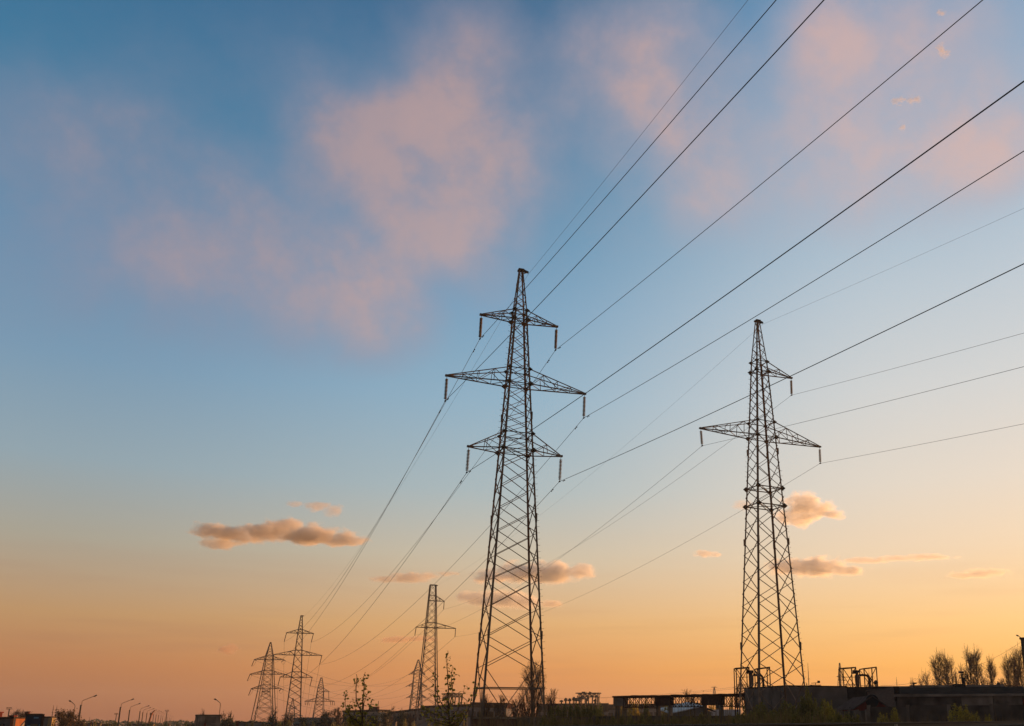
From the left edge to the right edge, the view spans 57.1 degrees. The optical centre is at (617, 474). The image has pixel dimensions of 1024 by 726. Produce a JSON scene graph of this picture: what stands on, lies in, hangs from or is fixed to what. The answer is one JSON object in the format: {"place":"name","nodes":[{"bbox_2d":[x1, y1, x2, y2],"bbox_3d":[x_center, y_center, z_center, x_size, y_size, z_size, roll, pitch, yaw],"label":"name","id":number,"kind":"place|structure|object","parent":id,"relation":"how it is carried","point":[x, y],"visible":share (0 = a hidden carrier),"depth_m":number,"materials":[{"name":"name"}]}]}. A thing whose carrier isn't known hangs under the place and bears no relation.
{"place":"outdoors","nodes":[
{"label":"outdoors","id":0,"kind":"place"},
{"bbox_2d":[293,717,335,725],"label":"panel building","id":1,"kind":"structure","parent":0,"point":[297,721],"depth_m":290.09,"materials":[{"name":"grey concrete"}]},
{"bbox_2d":[342,709,390,724],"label":"panel building","id":2,"kind":"structure","parent":0,"point":[370,712],"depth_m":319.71,"materials":[{"name":"concrete"}]},
{"bbox_2d":[407,660,426,708],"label":"lattice pylon","id":3,"kind":"object","parent":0,"point":[412,689],"visible":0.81,"depth_m":584.49,"materials":[{"name":"metal"}]},
{"bbox_2d":[0,0,1023,725],"label":"sky","id":4,"kind":"structure","parent":0,"point":[249,249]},
{"bbox_2d":[537,697,608,716],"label":"panel building","id":5,"kind":"structure","parent":0,"point":[604,705],"depth_m":361.00,"materials":[{"name":"grey concrete"}]},
{"bbox_2d":[608,703,699,715],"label":"panel building","id":6,"kind":"structure","parent":0,"point":[651,710],"depth_m":384.72,"materials":[{"name":"grey concrete"}]},
{"bbox_2d":[1019,637,1023,666],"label":"tower block","id":7,"kind":"structure","parent":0,"point":[1022,642],"depth_m":147.84,"materials":[{"name":"concrete"}]},
{"bbox_3d":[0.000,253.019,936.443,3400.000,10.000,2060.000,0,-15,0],"label":"ground","id":8,"kind":"structure","parent":0,"visible":0},
{"bbox_2d":[0,712,24,725],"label":"grey house","id":9,"kind":"structure","parent":8,"relation":"on","point":[12,720],"depth_m":115.12,"materials":[{"name":"grey"}]},
{"bbox_2d":[24,714,44,725],"bbox_3d":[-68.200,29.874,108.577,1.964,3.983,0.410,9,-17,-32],"label":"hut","id":10,"kind":"object","parent":8,"relation":"on","point":[34,719],"visible":1,"depth_m":108.78,"materials":[{"name":"metal"}]},
{"bbox_2d":[24,712,55,725],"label":"yellow house","id":11,"kind":"structure","parent":8,"relation":"on","point":[48,720],"depth_m":158.02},
{"bbox_2d":[52,708,70,725],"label":"leafing tree","id":12,"kind":"object","parent":8,"relation":"on","point":[59,715],"visible":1,"depth_m":144.93,"materials":[{"name":"green plant"}]},
{"bbox_2d":[65,708,78,725],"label":"leafing tree","id":13,"kind":"object","parent":8,"relation":"on","point":[72,716],"visible":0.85,"depth_m":146.91,"materials":[{"name":"green plant"}]},
{"bbox_2d":[55,718,341,725],"bbox_3d":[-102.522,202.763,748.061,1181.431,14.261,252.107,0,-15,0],"label":"woods","id":14,"kind":"object","parent":8,"relation":"on","point":[179,723],"visible":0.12,"depth_m":691.76,"materials":[{"name":"green plant"}]},
{"bbox_2d":[194,714,220,725],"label":"concrete hut","id":15,"kind":"object","parent":8,"relation":"on","point":[207,720],"visible":1,"depth_m":194.49,"materials":[{"name":"concrete"}]},
{"bbox_2d":[220,717,231,725],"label":"evergreen tree","id":16,"kind":"object","parent":8,"relation":"on","point":[225,722],"visible":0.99,"depth_m":207.44,"materials":[{"name":"green plant"}]},
{"bbox_2d":[236,721,264,725],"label":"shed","id":17,"kind":"structure","parent":8,"relation":"on","point":[238,723],"depth_m":221.68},
{"bbox_2d":[250,642,284,721],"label":"lattice pylon","id":18,"kind":"object","parent":8,"relation":"on","point":[263,677],"visible":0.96,"depth_m":336.85,"materials":[{"name":"metal"}]},
{"bbox_2d":[266,715,275,725],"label":"evergreen tree","id":19,"kind":"object","parent":8,"relation":"on","point":[272,722],"visible":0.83,"depth_m":241.25,"materials":[{"name":"green plant"}]},
{"bbox_2d":[282,698,301,719],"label":"lattice pylon","id":20,"kind":"object","parent":8,"relation":"on","point":[292,709],"visible":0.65,"depth_m":735.90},
{"bbox_2d":[274,615,321,725],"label":"lattice pylon","id":21,"kind":"object","parent":8,"relation":"on","point":[301,650],"visible":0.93,"depth_m":270.50,"materials":[{"name":"metal"}]},
{"bbox_2d":[298,717,311,725],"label":"evergreen tree","id":22,"kind":"object","parent":8,"relation":"on","point":[301,721],"visible":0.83,"depth_m":241.63,"materials":[{"name":"green plant"}]},
{"bbox_2d":[305,678,334,716],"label":"lattice pylon","id":23,"kind":"object","parent":8,"relation":"on","point":[322,701],"visible":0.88,"depth_m":456.36,"materials":[{"name":"metal"}]},
{"bbox_2d":[316,710,329,725],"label":"evergreen tree","id":24,"kind":"object","parent":8,"relation":"on","point":[323,720],"visible":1,"depth_m":231.63,"materials":[{"name":"green plant"}]},
{"bbox_2d":[325,708,339,725],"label":"leafing tree","id":25,"kind":"object","parent":8,"relation":"on","point":[332,714],"visible":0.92,"depth_m":233.97,"materials":[{"name":"green plant"}]},
{"bbox_2d":[329,707,344,725],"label":"leafing tree","id":26,"kind":"object","parent":8,"relation":"on","point":[339,715],"visible":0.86,"depth_m":235.61,"materials":[{"name":"green plant"}]},
{"bbox_2d":[341,674,377,725],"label":"sapling","id":27,"kind":"object","parent":8,"relation":"on","point":[359,721],"visible":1,"depth_m":23.27,"materials":[{"name":"green plant"}]},
{"bbox_2d":[369,712,383,725],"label":"evergreen tree","id":28,"kind":"object","parent":8,"relation":"on","point":[375,722],"visible":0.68,"depth_m":228.05,"materials":[{"name":"green plant"}]},
{"bbox_2d":[379,709,392,725],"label":"evergreen tree","id":29,"kind":"object","parent":8,"relation":"on","point":[385,718],"visible":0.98,"depth_m":231.74,"materials":[{"name":"green plant"}]},
{"bbox_2d":[395,710,407,725],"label":"evergreen tree","id":30,"kind":"object","parent":8,"relation":"on","point":[401,716],"visible":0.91,"depth_m":231.65,"materials":[{"name":"green plant"}]},
{"bbox_2d":[388,708,421,725],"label":"panel building","id":31,"kind":"structure","parent":8,"relation":"on","point":[419,720],"depth_m":316.88,"materials":[{"name":"concrete"}]},
{"bbox_2d":[404,711,413,725],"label":"bare tree","id":32,"kind":"object","parent":8,"relation":"on","point":[409,719],"visible":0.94,"depth_m":228.06,"materials":[{"name":"brown plant"}]},
{"bbox_2d":[414,584,455,725],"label":"lattice pylon","id":33,"kind":"object","parent":8,"relation":"on","point":[435,600],"visible":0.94,"depth_m":260.19,"materials":[{"name":"metal"}]},
{"bbox_2d":[421,704,470,725],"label":"panel building","id":34,"kind":"structure","parent":8,"relation":"on","point":[460,709],"depth_m":295.01,"materials":[{"name":"grey concrete"}]},
{"bbox_2d":[420,653,478,725],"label":"sapling","id":35,"kind":"object","parent":8,"relation":"on","point":[457,721],"visible":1,"depth_m":24.24,"materials":[{"name":"green plant"}]},
{"bbox_2d":[441,692,462,704],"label":"gantry crane","id":36,"kind":"object","parent":8,"relation":"on","point":[455,695],"visible":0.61,"depth_m":319.62,"materials":[{"name":"metal"}]},
{"bbox_2d":[482,693,493,716],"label":"bare tree","id":37,"kind":"object","parent":8,"relation":"on","point":[486,705],"visible":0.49,"depth_m":145.21,"materials":[{"name":"brown plant"}]},
{"bbox_2d":[470,702,512,716],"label":"panel building","id":38,"kind":"structure","parent":8,"relation":"on","point":[476,710],"depth_m":291.02,"materials":[{"name":"concrete"}]},
{"bbox_2d":[493,694,507,716],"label":"bare tree","id":39,"kind":"object","parent":8,"relation":"on","point":[502,704],"visible":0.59,"depth_m":150.24,"materials":[{"name":"brown plant"}]},
{"bbox_2d":[508,697,518,716],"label":"bare tree","id":40,"kind":"object","parent":8,"relation":"on","point":[514,705],"visible":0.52,"depth_m":145.31,"materials":[{"name":"brown plant"}]},
{"bbox_2d":[445,268,585,725],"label":"lattice pylon","id":41,"kind":"object","parent":8,"relation":"on","point":[524,324],"visible":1,"depth_m":82.58,"materials":[{"name":"metal"}]},
{"bbox_2d":[444,379,447,401],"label":"insulator string","id":42,"kind":"object","parent":41,"relation":"hanging from","point":[445,390],"visible":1,"depth_m":82.23,"materials":[{"name":"glass"}]},
{"bbox_2d":[275,0,823,662],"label":"power cable","id":43,"kind":"object","parent":42,"relation":"hanging from","point":[599,240],"visible":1,"depth_m":41.68,"materials":[{"name":"metal"}]},
{"bbox_2d":[465,447,469,472],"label":"insulator string","id":44,"kind":"object","parent":41,"relation":"hanging from","point":[467,458],"visible":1,"depth_m":81.40,"materials":[{"name":"glass"}]},
{"bbox_2d":[287,81,1023,685],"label":"power cable","id":45,"kind":"object","parent":44,"relation":"hanging from","point":[745,281],"visible":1,"depth_m":33.48,"materials":[{"name":"metal"}]},
{"bbox_2d":[478,316,482,339],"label":"insulator string","id":46,"kind":"object","parent":41,"relation":"hanging from","point":[480,327],"visible":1,"depth_m":84.84,"materials":[{"name":"glass"}]},
{"bbox_2d":[284,0,775,641],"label":"power cable","id":47,"kind":"object","parent":46,"relation":"hanging from","point":[594,210],"visible":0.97,"depth_m":53.63,"materials":[{"name":"metal"}]},
{"bbox_2d":[318,0,747,601],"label":"power cable","id":48,"kind":"object","parent":41,"relation":"attached to","point":[596,190],"visible":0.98,"depth_m":73.56,"materials":[{"name":"metal"}]},
{"bbox_2d":[554,327,557,350],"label":"insulator string","id":49,"kind":"object","parent":41,"relation":"hanging from","point":[555,340],"visible":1,"depth_m":87.42,"materials":[{"name":"glass"}]},
{"bbox_2d":[313,0,982,641],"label":"power cable","id":50,"kind":"object","parent":49,"relation":"hanging from","point":[721,216],"visible":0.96,"depth_m":52.87,"materials":[{"name":"metal"}]},
{"bbox_2d":[558,459,561,481],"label":"insulator string","id":51,"kind":"object","parent":41,"relation":"hanging from","point":[560,468],"visible":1,"depth_m":84.45,"materials":[{"name":"glass"}]},
{"bbox_2d":[311,263,1023,686],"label":"power cable","id":52,"kind":"object","parent":51,"relation":"hanging from","point":[761,389],"visible":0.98,"depth_m":48.53,"materials":[{"name":"metal"}]},
{"bbox_2d":[582,395,585,418],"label":"insulator string","id":53,"kind":"object","parent":41,"relation":"hanging from","point":[584,406],"visible":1,"depth_m":86.86,"materials":[{"name":"glass"}]},
{"bbox_2d":[338,151,1023,659],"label":"power cable","id":54,"kind":"object","parent":53,"relation":"hanging from","point":[744,323],"visible":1,"depth_m":53.82,"materials":[{"name":"metal"}]},
{"bbox_2d":[517,661,548,716],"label":"bare tree","id":55,"kind":"object","parent":8,"relation":"on","point":[537,705],"visible":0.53,"depth_m":124.21,"materials":[{"name":"brown plant"}]},
{"bbox_2d":[546,688,557,714],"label":"bare tree","id":56,"kind":"object","parent":8,"relation":"on","point":[550,698],"visible":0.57,"depth_m":135.88,"materials":[{"name":"brown plant"}]},
{"bbox_2d":[574,702,582,716],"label":"shrub","id":57,"kind":"object","parent":8,"relation":"on","point":[576,708],"visible":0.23,"depth_m":103.66,"materials":[{"name":"green plant"}]},
{"bbox_2d":[576,691,600,716],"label":"gantry crane","id":58,"kind":"object","parent":8,"relation":"on","point":[583,696],"visible":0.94,"depth_m":319.55,"materials":[{"name":"metal"}]},
{"bbox_2d":[586,704,593,716],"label":"shrub","id":59,"kind":"object","parent":8,"relation":"on","point":[589,713],"visible":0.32,"depth_m":100.72,"materials":[{"name":"green plant"}]},
{"bbox_2d":[596,702,602,715],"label":"shrub","id":60,"kind":"object","parent":8,"relation":"on","point":[599,713],"visible":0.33,"depth_m":98.83,"materials":[{"name":"green plant"}]},
{"bbox_2d":[628,698,640,715],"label":"shrub","id":61,"kind":"object","parent":8,"relation":"on","point":[632,712],"visible":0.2,"depth_m":164.64,"materials":[{"name":"green plant"}]},
{"bbox_2d":[627,714,649,724],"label":"shrub","id":62,"kind":"object","parent":8,"relation":"on","point":[642,719],"visible":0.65,"depth_m":41.41,"materials":[{"name":"green plant"}]},
{"bbox_2d":[612,693,744,715],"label":"trestle","id":63,"kind":"object","parent":8,"relation":"on","point":[704,699],"visible":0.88,"depth_m":139.67,"materials":[{"name":"metal"}]},
{"bbox_2d":[661,702,715,715],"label":"white shed","id":64,"kind":"structure","parent":8,"relation":"on","point":[698,709],"depth_m":155.51,"materials":[{"name":"paint"}]},
{"bbox_2d":[710,709,740,715],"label":"white wall","id":65,"kind":"structure","parent":8,"relation":"on","point":[727,712],"depth_m":167.86,"materials":[{"name":"paint"}]},
{"bbox_2d":[722,715,743,723],"bbox_3d":[5.289,12.082,41.257,1.937,2.816,1.900,-7,-16,26],"label":"shrub","id":66,"kind":"object","parent":8,"relation":"on","point":[733,721],"visible":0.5,"depth_m":41.45,"materials":[{"name":"green plant"}]},
{"bbox_2d":[736,706,757,722],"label":"shrub","id":67,"kind":"object","parent":8,"relation":"on","point":[743,708],"visible":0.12,"depth_m":67.87,"materials":[{"name":"green plant"}]},
{"bbox_2d":[472,696,1022,725],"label":"dry weeds","id":68,"kind":"object","parent":8,"relation":"on","point":[520,723],"visible":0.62,"depth_m":36.46,"materials":[{"name":"plant"}]},
{"bbox_2d":[699,319,820,714],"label":"lattice pylon","id":69,"kind":"object","parent":8,"relation":"on","point":[767,371],"visible":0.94,"depth_m":98.16,"materials":[{"name":"metal"}]},
{"bbox_2d":[700,431,702,446],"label":"insulator string","id":70,"kind":"object","parent":69,"relation":"hanging from","point":[701,439],"visible":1,"depth_m":96.70,"materials":[{"name":"glass"}]},
{"bbox_2d":[427,366,1023,632],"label":"power cable","id":71,"kind":"object","parent":70,"relation":"hanging from","point":[768,430],"visible":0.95,"depth_m":84.31,"materials":[{"name":"metal"}]},
{"bbox_2d":[440,208,1023,583],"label":"power cable","id":72,"kind":"object","parent":69,"relation":"hanging from","point":[778,317],"visible":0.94,"depth_m":97.18,"materials":[{"name":"metal"}]},
{"bbox_2d":[790,380,792,395],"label":"insulator string","id":73,"kind":"object","parent":69,"relation":"hanging from","point":[791,391],"visible":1,"depth_m":103.74,"materials":[{"name":"ceramic"}]},
{"bbox_2d":[457,333,1022,605],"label":"power cable","id":74,"kind":"object","parent":73,"relation":"hanging from","point":[763,416],"visible":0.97,"depth_m":104.08,"materials":[{"name":"metal"}]},
{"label":"insulator string","id":75,"kind":"object","parent":69,"relation":"hanging from","visible":0},
{"bbox_2d":[457,424,1020,636],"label":"power cable","id":76,"kind":"object","parent":75,"relation":"hanging from","point":[785,484],"visible":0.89,"depth_m":105.69,"materials":[{"name":"metal"}]},
{"bbox_2d":[748,700,777,723],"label":"shrub","id":77,"kind":"object","parent":8,"relation":"on","point":[761,710],"visible":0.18,"depth_m":75.46,"materials":[{"name":"green plant"}]},
{"bbox_2d":[766,698,805,720],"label":"shrub","id":78,"kind":"object","parent":8,"relation":"on","point":[792,710],"visible":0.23,"depth_m":71.58,"materials":[{"name":"green plant"}]},
{"bbox_2d":[744,685,847,713],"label":"building","id":79,"kind":"structure","parent":8,"relation":"on","point":[837,695],"depth_m":119.14,"materials":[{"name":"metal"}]},
{"bbox_2d":[734,667,770,712],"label":"cyclone frame","id":80,"kind":"object","parent":79,"relation":"on","point":[751,679],"visible":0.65,"depth_m":128.41,"materials":[{"name":"metal"}]},
{"bbox_2d":[795,683,816,718],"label":"shrub","id":81,"kind":"object","parent":8,"relation":"on","point":[808,705],"visible":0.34,"depth_m":73.61,"materials":[{"name":"green plant"}]},
{"bbox_2d":[809,699,835,722],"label":"shrub","id":82,"kind":"object","parent":8,"relation":"on","point":[821,707],"visible":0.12,"depth_m":69.79,"materials":[{"name":"green plant"}]},
{"bbox_2d":[822,698,834,718],"bbox_3d":[13.655,16.233,59.863,1.334,3.691,1.019,-1,-15,4],"label":"shrub","id":83,"kind":"object","parent":8,"relation":"on","point":[828,711],"visible":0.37,"depth_m":60.08,"materials":[{"name":"green plant"}]},
{"bbox_2d":[828,711,849,722],"bbox_3d":[10.234,12.414,42.672,1.522,3.082,1.492,8,-17,-27],"label":"shrub","id":84,"kind":"object","parent":8,"relation":"on","point":[838,719],"visible":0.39,"depth_m":42.95,"materials":[{"name":"green plant"}]},
{"bbox_2d":[836,709,867,722],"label":"concrete fence","id":85,"kind":"object","parent":8,"relation":"on","point":[863,715],"visible":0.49,"depth_m":85.03,"materials":[{"name":"concrete"}]},
{"bbox_2d":[843,711,861,722],"bbox_3d":[11.591,13.283,46.011,2.152,3.144,2.111,-11,-18,36],"label":"shrub","id":86,"kind":"object","parent":8,"relation":"on","point":[855,720],"visible":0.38,"depth_m":46.16,"materials":[{"name":"green plant"}]},
{"bbox_2d":[836,694,887,710],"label":"red shed","id":87,"kind":"structure","parent":8,"relation":"on","point":[859,703],"depth_m":89.41,"materials":[{"name":"metal"}]},
{"bbox_2d":[847,687,888,699],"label":"factory hall","id":88,"kind":"structure","parent":8,"relation":"on","point":[856,692],"depth_m":122.50,"materials":[{"name":"concrete"}]},
{"bbox_2d":[838,667,877,686],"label":"cyclone frame","id":89,"kind":"object","parent":88,"relation":"on","point":[857,679],"visible":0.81,"depth_m":128.41,"materials":[{"name":"metal"}]},
{"bbox_2d":[866,686,899,706],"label":"brick block","id":90,"kind":"structure","parent":8,"relation":"on","point":[886,697],"depth_m":102.54,"materials":[{"name":"concrete"}]},
{"bbox_2d":[877,713,890,721],"bbox_3d":[17.190,16.540,59.767,1.334,2.637,1.019,-4,-15,15],"label":"shrub","id":91,"kind":"object","parent":8,"relation":"on","point":[879,719],"visible":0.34,"depth_m":60.00,"materials":[{"name":"green plant"}]},
{"bbox_2d":[890,708,899,721],"bbox_3d":[17.907,16.405,59.737,0.781,3.042,1.023,-4,-15,14],"label":"shrub","id":92,"kind":"object","parent":8,"relation":"on","point":[895,716],"visible":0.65,"depth_m":59.99,"materials":[{"name":"green plant"}]},
{"bbox_2d":[928,648,947,684],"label":"poplar tree","id":93,"kind":"object","parent":8,"relation":"on","point":[938,669],"visible":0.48,"depth_m":225.51,"materials":[{"name":"brown plant"}]},
{"bbox_2d":[866,704,1023,721],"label":"concrete fence","id":94,"kind":"object","parent":8,"relation":"on","point":[934,713],"visible":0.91,"depth_m":73.72,"materials":[{"name":"concrete"}]},
{"bbox_2d":[869,682,1023,706],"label":"factory hall","id":95,"kind":"structure","parent":8,"relation":"on","point":[946,685],"depth_m":127.68,"materials":[{"name":"concrete"}]},
{"bbox_2d":[940,648,956,684],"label":"poplar tree","id":96,"kind":"object","parent":8,"relation":"on","point":[948,665],"visible":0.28,"depth_m":228.89,"materials":[{"name":"brown plant"}]},
{"bbox_2d":[948,657,957,683],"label":"poplar tree","id":97,"kind":"object","parent":8,"relation":"on","point":[951,672],"visible":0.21,"depth_m":235.03,"materials":[{"name":"brown plant"}]},
{"bbox_2d":[894,686,1023,706],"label":"building","id":98,"kind":"structure","parent":8,"relation":"on","point":[1001,695],"depth_m":98.95,"materials":[{"name":"concrete"}]},
{"bbox_2d":[947,703,972,721],"bbox_3d":[22.227,16.337,59.821,2.335,3.326,1.784,-5,-15,18],"label":"shrub","id":99,"kind":"object","parent":8,"relation":"on","point":[960,716],"visible":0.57,"depth_m":59.93,"materials":[{"name":"green plant"}]},
{"bbox_2d":[958,671,967,684],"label":"floodlight mast","id":100,"kind":"object","parent":8,"relation":"on","point":[963,679],"visible":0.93,"depth_m":136.62,"materials":[{"name":"metal"}]},
{"bbox_2d":[962,643,978,684],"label":"poplar tree","id":101,"kind":"object","parent":8,"relation":"on","point":[969,660],"visible":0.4,"depth_m":223.09,"materials":[{"name":"brown plant"}]},
{"bbox_2d":[968,644,987,684],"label":"poplar tree","id":102,"kind":"object","parent":8,"relation":"on","point":[977,667],"visible":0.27,"depth_m":226.85,"materials":[{"name":"brown plant"}]},
{"bbox_2d":[983,653,999,684],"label":"poplar tree","id":103,"kind":"object","parent":8,"relation":"on","point":[990,668],"visible":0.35,"depth_m":230.96,"materials":[{"name":"brown plant"}]},
{"bbox_2d":[998,651,1016,685],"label":"poplar tree","id":104,"kind":"object","parent":8,"relation":"on","point":[1008,668],"visible":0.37,"depth_m":221.31,"materials":[{"name":"brown plant"}]},
{"bbox_2d":[1007,652,1021,684],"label":"poplar tree","id":105,"kind":"object","parent":8,"relation":"on","point":[1014,667],"visible":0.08,"depth_m":225.21,"materials":[{"name":"brown plant"}]},
{"bbox_2d":[1010,643,1023,685],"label":"poplar tree","id":106,"kind":"object","parent":8,"relation":"on","point":[1019,667],"visible":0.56,"depth_m":219.14,"materials":[{"name":"brown plant"}]},
{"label":"embankment","id":107,"kind":"structure","parent":0,"visible":0},
{"bbox_2d":[564,721,1023,725],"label":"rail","id":108,"kind":"object","parent":107,"relation":"on","point":[992,723],"visible":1,"depth_m":22.23,"materials":[{"name":"metal"}]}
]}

